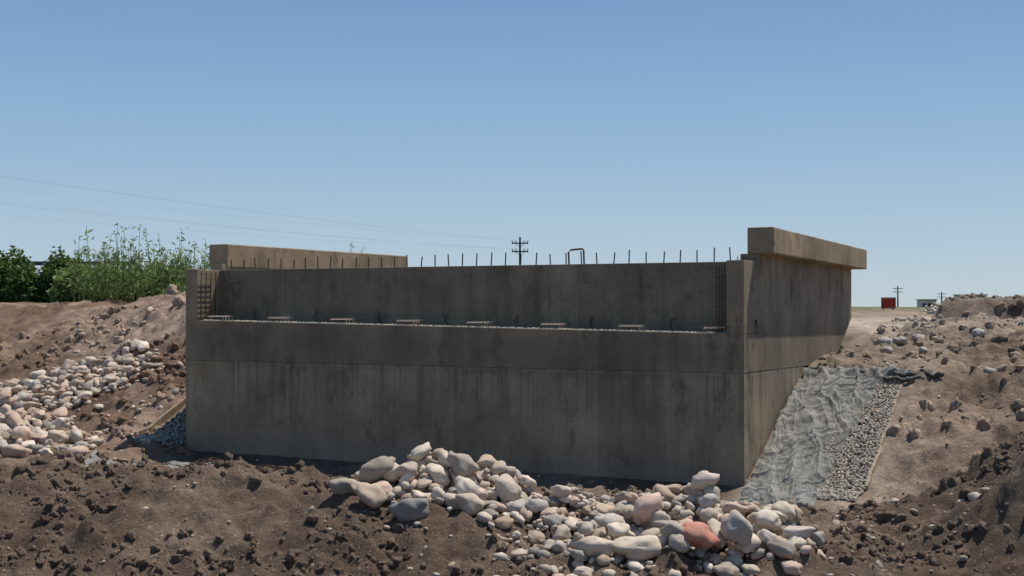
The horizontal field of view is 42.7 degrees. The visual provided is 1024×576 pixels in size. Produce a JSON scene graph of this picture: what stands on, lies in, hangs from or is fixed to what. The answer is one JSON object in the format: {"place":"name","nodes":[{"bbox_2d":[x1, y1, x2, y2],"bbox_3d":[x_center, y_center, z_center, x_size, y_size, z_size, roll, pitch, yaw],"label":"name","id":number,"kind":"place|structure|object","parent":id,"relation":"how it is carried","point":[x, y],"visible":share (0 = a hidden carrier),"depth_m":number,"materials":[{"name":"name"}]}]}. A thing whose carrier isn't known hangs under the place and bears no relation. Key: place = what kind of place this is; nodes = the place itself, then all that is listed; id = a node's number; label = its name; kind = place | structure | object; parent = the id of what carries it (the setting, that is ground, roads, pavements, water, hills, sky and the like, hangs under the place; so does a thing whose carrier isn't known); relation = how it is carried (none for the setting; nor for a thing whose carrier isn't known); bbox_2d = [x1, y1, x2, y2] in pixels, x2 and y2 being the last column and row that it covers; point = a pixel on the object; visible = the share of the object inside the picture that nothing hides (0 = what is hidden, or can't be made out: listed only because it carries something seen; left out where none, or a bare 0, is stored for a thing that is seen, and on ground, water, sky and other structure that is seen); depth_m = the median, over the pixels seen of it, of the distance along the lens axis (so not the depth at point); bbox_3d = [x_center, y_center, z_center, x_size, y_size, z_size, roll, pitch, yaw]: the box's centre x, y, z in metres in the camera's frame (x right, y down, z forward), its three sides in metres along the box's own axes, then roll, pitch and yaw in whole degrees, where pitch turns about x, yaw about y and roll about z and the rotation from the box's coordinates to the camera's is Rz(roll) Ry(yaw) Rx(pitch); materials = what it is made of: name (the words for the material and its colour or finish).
{"place":"outdoors","nodes":[
{"label":"outdoors","id":0,"kind":"place"},
{"bbox_2d":[0,292,1023,575],"bbox_3d":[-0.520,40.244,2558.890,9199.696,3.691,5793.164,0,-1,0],"label":"ground","id":1,"kind":"structure","parent":0,"point":[264,510],"depth_m":14.44,"materials":[{"name":"soil"}]},
{"bbox_2d":[0,245,47,302],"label":"shrub","id":2,"kind":"object","parent":1,"relation":"on","point":[22,282],"visible":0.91,"depth_m":44.35,"materials":[{"name":"green plant"}]},
{"bbox_2d":[37,245,85,302],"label":"shrub","id":3,"kind":"object","parent":1,"relation":"on","point":[48,271],"visible":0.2,"depth_m":44.57,"materials":[{"name":"green plant"}]},
{"bbox_2d":[20,261,131,272],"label":"guardrail","id":4,"kind":"object","parent":1,"relation":"on","point":[38,263],"visible":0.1,"depth_m":60.02,"materials":[{"name":"metal"}]},
{"bbox_2d":[0,339,179,459],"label":"river stone pile","id":5,"kind":"object","parent":1,"relation":"on","point":[20,435],"visible":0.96,"depth_m":27.72,"materials":[{"name":"beige stone"}]},
{"bbox_2d":[46,258,191,301],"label":"shrub","id":6,"kind":"object","parent":1,"relation":"on","point":[66,295],"visible":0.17,"depth_m":41.46,"materials":[{"name":"green plant"}]},
{"bbox_2d":[116,458,128,462],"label":"timber planks","id":7,"kind":"object","parent":1,"relation":"on","point":[122,460],"visible":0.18,"depth_m":23.48,"materials":[{"name":"brown wood"}]},
{"bbox_2d":[57,223,210,302],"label":"tall weeds","id":8,"kind":"object","parent":1,"relation":"on","point":[116,285],"visible":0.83,"depth_m":39.16,"materials":[{"name":"green plant"}]},
{"bbox_2d":[85,450,213,468],"bbox_3d":[-6.244,3.021,22.630,2.378,0.300,1.418,0,-1,0],"label":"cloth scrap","id":9,"kind":"object","parent":1,"relation":"on","point":[94,457],"visible":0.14,"depth_m":23.00,"materials":[{"name":"grey fabric"}]},
{"bbox_2d":[134,396,185,436],"bbox_3d":[-6.561,2.183,26.422,0.114,1.525,2.903,0,-1,28],"label":"edging board","id":10,"kind":"object","parent":1,"relation":"on","point":[168,414],"visible":0.44,"depth_m":25.82,"materials":[{"name":"brown wood"}]},
{"bbox_2d":[161,457,288,471],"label":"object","id":11,"kind":"object","parent":1,"relation":"on","point":[211,460],"visible":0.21,"depth_m":22.53,"materials":[{"name":"metal"}]},
{"bbox_2d":[0,284,1023,575],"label":"dirt clods","id":12,"kind":"object","parent":1,"relation":"on","point":[846,554],"visible":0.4,"depth_m":14.82,"materials":[{"name":"soil"}]},
{"bbox_2d":[0,295,1023,575],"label":"loose stones","id":13,"kind":"object","parent":1,"relation":"on","point":[898,341],"visible":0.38,"depth_m":22.05,"materials":[{"name":"stone"}]},
{"bbox_2d":[134,376,903,501],"bbox_3d":[-0.275,2.319,23.509,13.652,1.657,3.902,0,-1,27],"label":"gravel slope lining","id":14,"kind":"object","parent":1,"relation":"on","point":[832,488],"visible":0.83,"depth_m":20.43,"materials":[{"name":"gravel"}]},
{"bbox_2d":[512,237,527,264],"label":"utility pole","id":15,"kind":"object","parent":1,"relation":"on","point":[519,251],"visible":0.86,"depth_m":187.90,"materials":[{"name":"brown wood"}]},
{"bbox_2d":[1,176,527,248],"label":"power cables","id":16,"kind":"object","parent":15,"relation":"attached to","point":[232,215],"visible":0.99,"depth_m":120.75,"materials":[{"name":"metal"}]},
{"bbox_2d":[186,227,866,485],"bbox_3d":[0.426,1.457,25.812,11.400,4.675,7.550,0,-1,27],"label":"bridge abutment","id":17,"kind":"object","parent":1,"relation":"on","point":[680,371],"visible":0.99,"depth_m":22.31,"materials":[{"name":"concrete"}]},
{"bbox_2d":[324,442,885,575],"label":"river stone pile","id":18,"kind":"object","parent":1,"relation":"on","point":[696,513],"visible":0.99,"depth_m":13.84,"materials":[{"name":"beige stone"}]},
{"bbox_2d":[732,365,906,507],"bbox_3d":[4.904,2.258,20.593,1.791,1.952,4.650,0,-1,27],"label":"geotextile sheet","id":19,"kind":"object","parent":1,"relation":"on","point":[822,404],"visible":0.97,"depth_m":20.93,"materials":[{"name":"grey fabric"}]},
{"bbox_2d":[808,365,944,382],"bbox_3d":[6.206,1.469,22.430,2.344,0.255,0.605,0,-1,27],"label":"rolled plastic sheet","id":20,"kind":"object","parent":1,"relation":"on","point":[900,376],"visible":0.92,"depth_m":22.06,"materials":[{"name":"black plastic"}]},
{"bbox_2d":[864,382,902,489],"bbox_3d":[5.898,2.296,20.648,0.082,1.575,3.153,0,-1,26],"label":"edging board","id":21,"kind":"object","parent":1,"relation":"on","point":[870,473],"visible":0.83,"depth_m":20.21,"materials":[{"name":"wood"}]},
{"bbox_2d":[881,297,895,309],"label":"construction sign","id":22,"kind":"object","parent":1,"relation":"on","point":[888,302],"visible":0.82,"depth_m":90.00,"materials":[{"name":"red paint"}]},
{"bbox_2d":[893,286,902,306],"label":"utility pole","id":23,"kind":"object","parent":1,"relation":"on","point":[897,288],"visible":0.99,"depth_m":484.79,"materials":[{"name":"brown wood"}]},
{"bbox_2d":[916,299,937,306],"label":"shed","id":24,"kind":"structure","parent":1,"relation":"on","point":[924,302],"depth_m":261.99,"materials":[{"name":"metal"}]},
{"bbox_2d":[919,295,999,313],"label":"rubble pile","id":25,"kind":"object","parent":1,"relation":"on","point":[931,309],"visible":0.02,"depth_m":74.70,"materials":[{"name":"stone"}]},
{"bbox_2d":[954,294,987,296],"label":"shed","id":26,"kind":"structure","parent":1,"relation":"on","point":[957,295],"depth_m":255.01,"materials":[{"name":"metal"}]},
{"bbox_2d":[0,0,1023,306],"label":"sky","id":27,"kind":"structure","parent":0,"point":[892,130],"materials":[{"name":"blue"}]}
]}

